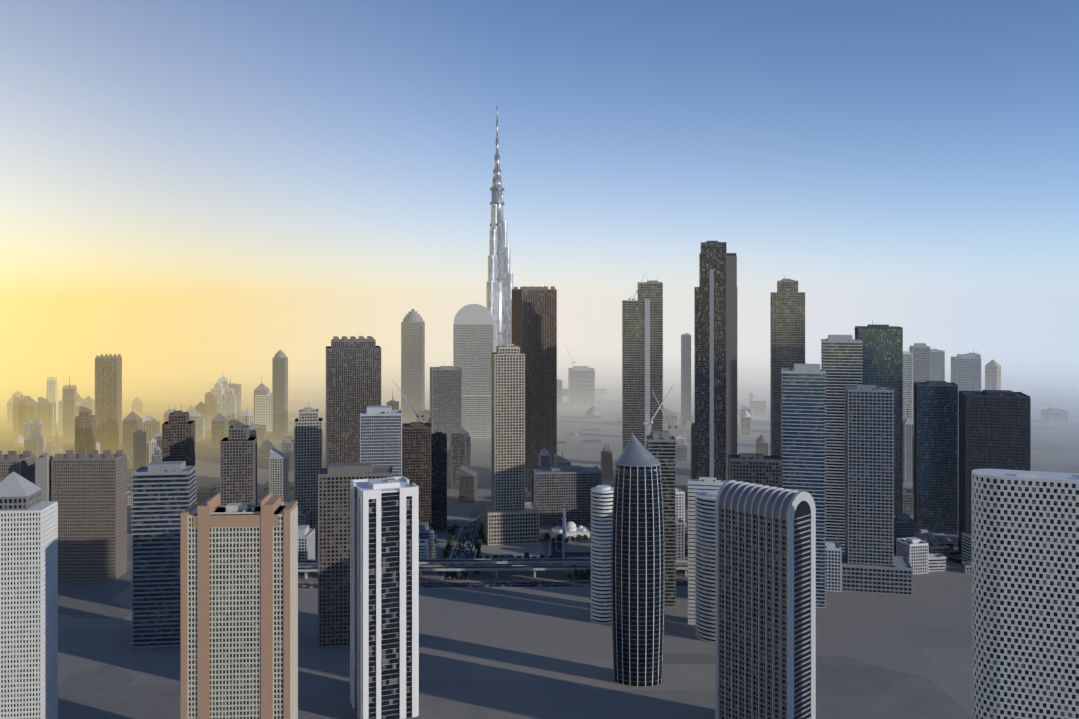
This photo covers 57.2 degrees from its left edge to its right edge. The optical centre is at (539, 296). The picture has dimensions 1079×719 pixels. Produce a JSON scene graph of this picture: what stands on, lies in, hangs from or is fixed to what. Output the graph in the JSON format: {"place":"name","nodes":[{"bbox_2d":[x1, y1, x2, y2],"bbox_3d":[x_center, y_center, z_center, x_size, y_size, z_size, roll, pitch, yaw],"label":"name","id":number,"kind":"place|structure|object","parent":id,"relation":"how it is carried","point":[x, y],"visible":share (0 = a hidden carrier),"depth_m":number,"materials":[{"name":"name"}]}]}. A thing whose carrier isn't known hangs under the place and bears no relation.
{"place":"outdoors","nodes":[
{"label":"outdoors","id":0,"kind":"place"},
{"bbox_2d":[131,457,196,647],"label":"tower","id":1,"kind":"structure","parent":0,"point":[164,494],"depth_m":869.15,"materials":[{"name":"grey glass"}]},
{"bbox_2d":[162,410,194,465],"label":"tower","id":2,"kind":"structure","parent":0,"point":[178,435],"depth_m":1266.41,"materials":[{"name":"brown concrete"}]},
{"bbox_2d":[220,420,256,505],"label":"tower","id":3,"kind":"structure","parent":0,"point":[238,464],"depth_m":1216.20,"materials":[{"name":"grey concrete"}]},
{"bbox_2d":[294,402,322,528],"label":"tower","id":4,"kind":"structure","parent":0,"point":[308,444],"depth_m":1252.19,"materials":[{"name":"grey glass"}]},
{"bbox_2d":[326,336,380,467],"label":"tower","id":5,"kind":"structure","parent":0,"point":[353,377],"depth_m":1457.11,"materials":[{"name":"grey glass"}]},
{"bbox_2d":[350,476,418,718],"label":"frame tower","id":6,"kind":"structure","parent":0,"point":[384,598],"depth_m":719.65,"materials":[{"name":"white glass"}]},
{"bbox_2d":[0,299,1078,718],"bbox_3d":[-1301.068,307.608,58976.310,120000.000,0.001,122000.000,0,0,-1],"label":"ground","id":7,"kind":"structure","parent":0,"point":[514,653],"depth_m":1759.27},
{"bbox_2d":[7,396,15,425],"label":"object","id":8,"kind":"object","parent":7,"relation":"on","point":[10,413],"visible":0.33,"depth_m":2342.25,"materials":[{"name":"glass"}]},
{"bbox_2d":[0,451,35,483],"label":"block","id":9,"kind":"structure","parent":7,"relation":"on","point":[23,465],"depth_m":1097.17,"materials":[{"name":"beige concrete"}]},
{"bbox_2d":[13,396,29,437],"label":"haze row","id":10,"kind":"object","parent":7,"relation":"on","point":[17,401],"visible":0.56,"depth_m":2151.26,"materials":[{"name":"grey glass"}]},
{"bbox_2d":[18,396,38,436],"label":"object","id":11,"kind":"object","parent":7,"relation":"on","point":[28,408],"visible":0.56,"depth_m":2130.66,"materials":[{"name":"glass"}]},
{"bbox_2d":[0,472,57,718],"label":"pyramid block","id":12,"kind":"structure","parent":7,"relation":"on","point":[28,603],"depth_m":669.57,"materials":[{"name":"white concrete"}]},
{"bbox_2d":[24,431,45,456],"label":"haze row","id":13,"kind":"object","parent":7,"relation":"on","point":[35,442],"visible":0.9,"depth_m":1863.90,"materials":[{"name":"grey glass"}]},
{"bbox_2d":[35,447,53,501],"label":"block","id":14,"kind":"structure","parent":7,"relation":"on","point":[43,471],"depth_m":1071.40,"materials":[{"name":"grey concrete"}]},
{"bbox_2d":[38,396,55,435],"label":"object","id":15,"kind":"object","parent":7,"relation":"on","point":[47,411],"visible":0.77,"depth_m":2178.04,"materials":[{"name":"grey glass"}]},
{"bbox_2d":[47,377,56,422],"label":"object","id":16,"kind":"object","parent":7,"relation":"on","point":[52,389],"visible":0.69,"depth_m":2402.48,"materials":[{"name":"grey glass"}]},
{"bbox_2d":[62,377,76,439],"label":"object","id":17,"kind":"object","parent":7,"relation":"on","point":[69,395],"visible":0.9,"depth_m":2120.40,"materials":[{"name":"grey glass"}]},
{"bbox_2d":[75,406,95,453],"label":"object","id":18,"kind":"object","parent":7,"relation":"on","point":[85,429],"visible":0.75,"depth_m":1785.54,"materials":[{"name":"brown glass"}]},
{"bbox_2d":[81,396,94,414],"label":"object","id":19,"kind":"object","parent":7,"relation":"on","point":[88,402],"visible":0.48,"depth_m":2300.62,"materials":[{"name":"grey glass"}]},
{"bbox_2d":[51,450,126,579],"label":"block","id":20,"kind":"structure","parent":7,"relation":"on","point":[89,493],"depth_m":1075.55,"materials":[{"name":"beige concrete"}]},
{"bbox_2d":[95,354,121,452],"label":"tower","id":21,"kind":"structure","parent":7,"relation":"on","point":[108,391],"depth_m":1953.16,"materials":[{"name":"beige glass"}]},
{"bbox_2d":[122,405,141,455],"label":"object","id":22,"kind":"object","parent":7,"relation":"on","point":[131,422],"visible":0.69,"depth_m":1911.49,"materials":[{"name":"grey glass"}]},
{"bbox_2d":[132,397,142,416],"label":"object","id":23,"kind":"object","parent":7,"relation":"on","point":[137,403],"visible":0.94,"depth_m":2532.89,"materials":[{"name":"grey glass"}]},
{"bbox_2d":[133,430,146,471],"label":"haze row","id":24,"kind":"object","parent":7,"relation":"on","point":[139,448],"visible":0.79,"depth_m":1729.48,"materials":[{"name":"grey glass"}]},
{"bbox_2d":[142,415,159,444],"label":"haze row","id":25,"kind":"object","parent":7,"relation":"on","point":[151,426],"visible":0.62,"depth_m":2035.29,"materials":[{"name":"grey glass"}]},
{"bbox_2d":[189,410,204,440],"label":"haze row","id":26,"kind":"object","parent":7,"relation":"on","point":[196,417],"visible":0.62,"depth_m":2105.36,"materials":[{"name":"grey glass"}]},
{"bbox_2d":[196,487,219,504],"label":"building","id":27,"kind":"structure","parent":7,"relation":"on","point":[203,494],"depth_m":1464.27,"materials":[{"name":"grey glass"}]},
{"bbox_2d":[205,392,216,425],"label":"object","id":28,"kind":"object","parent":7,"relation":"on","point":[210,401],"visible":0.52,"depth_m":2347.92,"materials":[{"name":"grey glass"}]},
{"bbox_2d":[211,377,224,413],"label":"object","id":29,"kind":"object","parent":7,"relation":"on","point":[218,389],"visible":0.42,"depth_m":2359.43,"materials":[{"name":"grey glass"}]},
{"bbox_2d":[211,413,226,446],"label":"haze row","id":30,"kind":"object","parent":7,"relation":"on","point":[218,427],"visible":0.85,"depth_m":2027.37,"materials":[{"name":"grey glass"}]},
{"bbox_2d":[221,387,236,434],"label":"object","id":31,"kind":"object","parent":7,"relation":"on","point":[229,404],"visible":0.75,"depth_m":2195.52,"materials":[{"name":"grey glass"}]},
{"bbox_2d":[228,378,240,411],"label":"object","id":32,"kind":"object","parent":7,"relation":"on","point":[237,388],"visible":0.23,"depth_m":2491.56,"materials":[{"name":"grey glass"}]},
{"bbox_2d":[180,492,297,718],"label":"high-rise building","id":33,"kind":"structure","parent":7,"relation":"on","point":[238,610],"depth_m":623.91,"materials":[{"name":"beige concrete"}]},
{"bbox_2d":[249,424,265,445],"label":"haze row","id":34,"kind":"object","parent":7,"relation":"on","point":[260,433],"visible":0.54,"depth_m":2043.58,"materials":[{"name":"grey glass"}]},
{"bbox_2d":[254,379,269,423],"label":"tower","id":35,"kind":"structure","parent":7,"relation":"on","point":[261,389],"depth_m":2263.36,"materials":[{"name":"grey concrete"}]},
{"bbox_2d":[255,392,271,430],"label":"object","id":36,"kind":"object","parent":7,"relation":"on","point":[263,409],"visible":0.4,"depth_m":2260.96,"materials":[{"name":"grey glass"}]},
{"bbox_2d":[258,439,275,458],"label":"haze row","id":37,"kind":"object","parent":7,"relation":"on","point":[266,447],"visible":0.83,"depth_m":1871.81,"materials":[{"name":"grey glass"}]},
{"bbox_2d":[269,448,288,500],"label":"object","id":38,"kind":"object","parent":7,"relation":"on","point":[278,473],"visible":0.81,"depth_m":1485.38,"materials":[{"name":"concrete"}]},
{"bbox_2d":[272,350,287,436],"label":"tower","id":39,"kind":"structure","parent":7,"relation":"on","point":[279,393],"depth_m":2164.97,"materials":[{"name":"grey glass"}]},
{"bbox_2d":[281,437,293,469],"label":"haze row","id":40,"kind":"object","parent":7,"relation":"on","point":[287,445],"visible":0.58,"depth_m":1752.74,"materials":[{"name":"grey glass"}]},
{"bbox_2d":[298,510,309,528],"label":"building","id":41,"kind":"structure","parent":7,"relation":"on","point":[303,517],"depth_m":1237.58,"materials":[{"name":"grey glass"}]},
{"bbox_2d":[298,525,314,565],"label":"building","id":42,"kind":"structure","parent":7,"relation":"on","point":[306,542],"depth_m":1124.53,"materials":[{"name":"white concrete"}]},
{"bbox_2d":[318,461,392,646],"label":"block","id":43,"kind":"structure","parent":7,"relation":"on","point":[334,479],"depth_m":869.33,"materials":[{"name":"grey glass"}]},
{"bbox_2d":[360,405,401,476],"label":"tower","id":44,"kind":"structure","parent":7,"relation":"on","point":[380,436],"depth_m":1168.33,"materials":[{"name":"white glass"}]},
{"bbox_2d":[401,309,424,424],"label":"tower","id":45,"kind":"structure","parent":7,"relation":"on","point":[413,357],"depth_m":2359.09,"materials":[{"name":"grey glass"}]},
{"bbox_2d":[402,418,430,525],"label":"tower","id":46,"kind":"structure","parent":7,"relation":"on","point":[416,453],"depth_m":1269.94,"materials":[{"name":"brown concrete"}]},
{"bbox_2d":[431,432,446,529],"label":"tower","id":47,"kind":"structure","parent":7,"relation":"on","point":[438,480],"depth_m":1306.06,"materials":[{"name":"black glass"}]},
{"bbox_2d":[430,363,461,449],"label":"tower","id":48,"kind":"structure","parent":7,"relation":"on","point":[446,398],"depth_m":1958.89,"materials":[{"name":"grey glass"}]},
{"bbox_2d":[451,427,465,488],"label":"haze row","id":49,"kind":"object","parent":7,"relation":"on","point":[458,448],"visible":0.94,"depth_m":1580.36,"materials":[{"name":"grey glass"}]},
{"bbox_2d":[465,430,470,466],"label":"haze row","id":50,"kind":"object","parent":7,"relation":"on","point":[468,449],"visible":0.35,"depth_m":1789.27,"materials":[{"name":"grey glass"}]},
{"bbox_2d":[459,464,477,502],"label":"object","id":51,"kind":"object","parent":7,"relation":"on","point":[468,485],"visible":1,"depth_m":1478.50,"materials":[{"name":"concrete"}]},
{"bbox_2d":[453,304,493,436],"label":"skyscraper","id":52,"kind":"structure","parent":7,"relation":"on","point":[473,336],"depth_m":2165.59,"materials":[{"name":"grey glass"}]},
{"bbox_2d":[298,557,687,578],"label":"flyover","id":53,"kind":"object","parent":7,"relation":"on","point":[455,567],"visible":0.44,"depth_m":1091.12,"materials":[{"name":"grey concrete"}]},
{"bbox_2d":[486,106,512,351],"bbox_3d":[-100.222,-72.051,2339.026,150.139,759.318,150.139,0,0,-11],"label":"skyscraper","id":54,"kind":"structure","parent":7,"relation":"on","point":[499,285],"depth_m":2327.11,"materials":[{"name":"silver glass"}]},
{"bbox_2d":[483,344,539,544],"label":"tower","id":55,"kind":"structure","parent":7,"relation":"on","point":[511,516],"depth_m":1236.77,"materials":[{"name":"grey concrete"}]},
{"bbox_2d":[512,284,556,479],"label":"tower","id":56,"kind":"structure","parent":7,"relation":"on","point":[534,324],"depth_m":1665.81,"materials":[{"name":"brown glass"}]},
{"bbox_2d":[539,448,550,466],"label":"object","id":57,"kind":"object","parent":7,"relation":"on","point":[544,458],"visible":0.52,"depth_m":1547.32,"materials":[{"name":"grey concrete"}]},
{"bbox_2d":[554,450,570,465],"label":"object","id":58,"kind":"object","parent":7,"relation":"on","point":[560,460],"visible":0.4,"depth_m":1603.63,"materials":[{"name":"grey glass"}]},
{"bbox_2d":[531,464,601,525],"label":"block","id":59,"kind":"structure","parent":7,"relation":"on","point":[556,491],"depth_m":1332.41,"materials":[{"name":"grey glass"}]},
{"bbox_2d":[551,509,589,543],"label":"mosque","id":60,"kind":"structure","parent":7,"relation":"on","point":[568,530],"depth_m":1241.14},
{"bbox_2d":[591,485,613,623],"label":"tower building","id":61,"kind":"structure","parent":7,"relation":"on","point":[601,531],"depth_m":931.64,"materials":[{"name":"white glass"}]},
{"bbox_2d":[601,444,612,479],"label":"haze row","id":62,"kind":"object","parent":7,"relation":"on","point":[606,457],"visible":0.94,"depth_m":1664.56,"materials":[{"name":"grey concrete"}]},
{"bbox_2d":[663,407,677,427],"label":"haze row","id":63,"kind":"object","parent":7,"relation":"on","point":[668,413],"visible":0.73,"depth_m":2325.46,"materials":[{"name":"grey glass"}]},
{"bbox_2d":[675,516,684,571],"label":"high-rise building","id":64,"kind":"structure","parent":7,"relation":"on","point":[680,539],"depth_m":1107.37,"materials":[{"name":"grey concrete"}]},
{"bbox_2d":[675,488,684,522],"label":"high-rise building","id":65,"kind":"structure","parent":7,"relation":"on","point":[680,504],"depth_m":1236.17,"materials":[{"name":"white concrete"}]},
{"bbox_2d":[675,441,686,461],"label":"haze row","id":66,"kind":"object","parent":7,"relation":"on","point":[681,451],"visible":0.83,"depth_m":1843.06,"materials":[{"name":"grey glass"}]},
{"bbox_2d":[691,422,694,478],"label":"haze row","id":67,"kind":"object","parent":7,"relation":"on","point":[692,451],"visible":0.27,"depth_m":1522.37,"materials":[{"name":"grey glass"}]},
{"bbox_2d":[688,477,725,624],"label":"building","id":68,"kind":"structure","parent":7,"relation":"on","point":[701,484],"depth_m":928.18,"materials":[{"name":"white glass"}]},
{"bbox_2d":[696,490,718,642],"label":"skyscraper","id":69,"kind":"structure","parent":7,"relation":"on","point":[705,565],"depth_m":884.08,"materials":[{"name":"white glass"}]},
{"bbox_2d":[740,410,750,435],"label":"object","id":70,"kind":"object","parent":7,"relation":"on","point":[745,423],"visible":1,"depth_m":2190.05,"materials":[{"name":"grey glass"}]},
{"bbox_2d":[728,453,782,487],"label":"block","id":71,"kind":"structure","parent":7,"relation":"on","point":[757,468],"depth_m":983.68,"materials":[{"name":"grey concrete"}]},
{"bbox_2d":[749,393,766,418],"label":"distant building","id":72,"kind":"structure","parent":7,"relation":"on","point":[757,406],"depth_m":2486.34,"materials":[{"name":"grey glass"}]},
{"bbox_2d":[756,435,767,455],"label":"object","id":73,"kind":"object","parent":7,"relation":"on","point":[761,444],"visible":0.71,"depth_m":1883.08,"materials":[{"name":"grey glass"}]},
{"bbox_2d":[825,540,841,591],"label":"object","id":74,"kind":"object","parent":7,"relation":"on","point":[833,566],"visible":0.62,"depth_m":1031.61,"materials":[{"name":"white concrete"}]},
{"bbox_2d":[842,385,912,595],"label":"tower","id":75,"kind":"structure","parent":7,"relation":"on","point":[871,563],"depth_m":1032.71,"materials":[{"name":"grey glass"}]},
{"bbox_2d":[855,320,902,512],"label":"tower","id":76,"kind":"structure","parent":7,"relation":"on","point":[882,355],"depth_m":1375.41,"materials":[{"name":"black glass"}]},
{"bbox_2d":[893,513,914,551],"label":"building","id":77,"kind":"structure","parent":7,"relation":"on","point":[903,523],"depth_m":1191.79,"materials":[{"name":"grey glass"}]},
{"bbox_2d":[903,351,912,421],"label":"tower","id":78,"kind":"structure","parent":7,"relation":"on","point":[907,382],"depth_m":1894.94,"materials":[{"name":"grey glass"}]},
{"bbox_2d":[903,489,913,514],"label":"high-rise building","id":79,"kind":"structure","parent":7,"relation":"on","point":[908,501],"depth_m":1390.93,"materials":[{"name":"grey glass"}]},
{"bbox_2d":[903,414,913,482],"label":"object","id":80,"kind":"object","parent":7,"relation":"on","point":[908,430],"visible":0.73,"depth_m":1630.46,"materials":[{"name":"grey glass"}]},
{"bbox_2d":[896,531,927,573],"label":"building","id":81,"kind":"structure","parent":7,"relation":"on","point":[913,551],"depth_m":1098.80,"materials":[{"name":"white concrete"}]},
{"bbox_2d":[909,343,929,421],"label":"tower","id":82,"kind":"structure","parent":7,"relation":"on","point":[920,352],"depth_m":2092.72,"materials":[{"name":"grey glass"}]},
{"bbox_2d":[914,380,957,534],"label":"tower","id":83,"kind":"structure","parent":7,"relation":"on","point":[935,456],"depth_m":1284.21,"materials":[{"name":"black glass"}]},
{"bbox_2d":[928,551,945,571],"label":"building","id":84,"kind":"structure","parent":7,"relation":"on","point":[937,561],"depth_m":1107.84,"materials":[{"name":"white concrete"}]},
{"bbox_2d":[930,349,944,380],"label":"tower","id":85,"kind":"structure","parent":7,"relation":"on","point":[937,364],"depth_m":2194.59,"materials":[{"name":"grey glass"}]},
{"bbox_2d":[927,536,948,559],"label":"building","id":86,"kind":"structure","parent":7,"relation":"on","point":[936,547],"depth_m":1155.36,"materials":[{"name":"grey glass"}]},
{"bbox_2d":[926,533,953,549],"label":"low-rise building","id":87,"kind":"structure","parent":7,"relation":"on","point":[940,538],"depth_m":1206.63,"materials":[{"name":"grey glass"}]},
{"bbox_2d":[951,354,980,391],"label":"tower","id":88,"kind":"structure","parent":7,"relation":"on","point":[965,372],"depth_m":2188.66,"materials":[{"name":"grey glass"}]},
{"bbox_2d":[962,532,971,561],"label":"building","id":89,"kind":"structure","parent":7,"relation":"on","point":[966,548],"depth_m":1129.70,"materials":[{"name":"grey glass"}]},
{"bbox_2d":[985,360,1000,389],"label":"tower","id":90,"kind":"structure","parent":7,"relation":"on","point":[992,374],"depth_m":2507.13,"materials":[{"name":"grey glass"}]},
{"bbox_2d":[958,385,1030,556],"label":"skyscraper","id":91,"kind":"structure","parent":7,"relation":"on","point":[994,429],"depth_m":1129.79,"materials":[{"name":"black glass"}]},
{"bbox_2d":[971,469,1078,718],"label":"high-rise building","id":92,"kind":"structure","parent":7,"relation":"on","point":[1025,595],"depth_m":579.35,"materials":[{"name":"white concrete"}]},
{"bbox_2d":[1041,408,1068,422],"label":"distant building","id":93,"kind":"structure","parent":7,"relation":"on","point":[1052,415],"depth_m":2398.01,"materials":[{"name":"grey glass"}]},
{"bbox_2d":[568,366,594,406],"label":"distant building","id":94,"kind":"structure","parent":0,"point":[581,383],"depth_m":2759.40,"materials":[{"name":"grey glass"}]},
{"bbox_2d":[298,480,962,588],"bbox_3d":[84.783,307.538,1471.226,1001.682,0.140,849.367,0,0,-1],"label":"road","id":95,"kind":"structure","parent":0,"point":[535,549],"depth_m":1174.89,"materials":[{"name":"grey asphalt"}]},
{"bbox_2d":[419,539,428,565],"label":"building","id":96,"kind":"structure","parent":95,"relation":"on","point":[423,548],"depth_m":1117.06,"materials":[{"name":"blue glass"}]},
{"bbox_2d":[419,522,433,558],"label":"building","id":97,"kind":"structure","parent":95,"relation":"on","point":[426,530],"depth_m":1139.14,"materials":[{"name":"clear glass"}]},
{"bbox_2d":[611,432,664,685],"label":"skyscraper","id":98,"kind":"structure","parent":0,"point":[638,571],"depth_m":781.79,"materials":[{"name":"black glass"}]},
{"bbox_2d":[622,280,662,451],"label":"tower","id":99,"kind":"structure","parent":0,"point":[642,347],"depth_m":1471.43,"materials":[{"name":"black glass"}]},
{"bbox_2d":[646,430,675,606],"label":"tower","id":100,"kind":"structure","parent":0,"point":[661,445],"depth_m":979.99,"materials":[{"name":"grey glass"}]},
{"bbox_2d":[681,332,690,428],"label":"skyscraper","id":101,"kind":"structure","parent":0,"point":[685,377],"depth_m":2288.86,"materials":[{"name":"glass"}]},
{"bbox_2d":[694,240,736,480],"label":"tower","id":102,"kind":"structure","parent":0,"point":[715,358],"depth_m":1471.01,"materials":[{"name":"black glass"}]},
{"bbox_2d":[715,480,815,718],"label":"arch building","id":103,"kind":"structure","parent":0,"point":[765,601],"depth_m":680.50,"materials":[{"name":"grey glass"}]},
{"bbox_2d":[770,279,804,456],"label":"tower","id":104,"kind":"structure","parent":0,"point":[787,324],"depth_m":1480.38,"materials":[{"name":"black glass"}]},
{"bbox_2d":[781,364,825,607],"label":"tower","id":105,"kind":"structure","parent":0,"point":[803,424],"depth_m":980.04,"materials":[{"name":"blue glass"}]},
{"bbox_2d":[821,335,861,552],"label":"tower","id":106,"kind":"structure","parent":0,"point":[841,358],"depth_m":1183.31,"materials":[{"name":"grey glass"}]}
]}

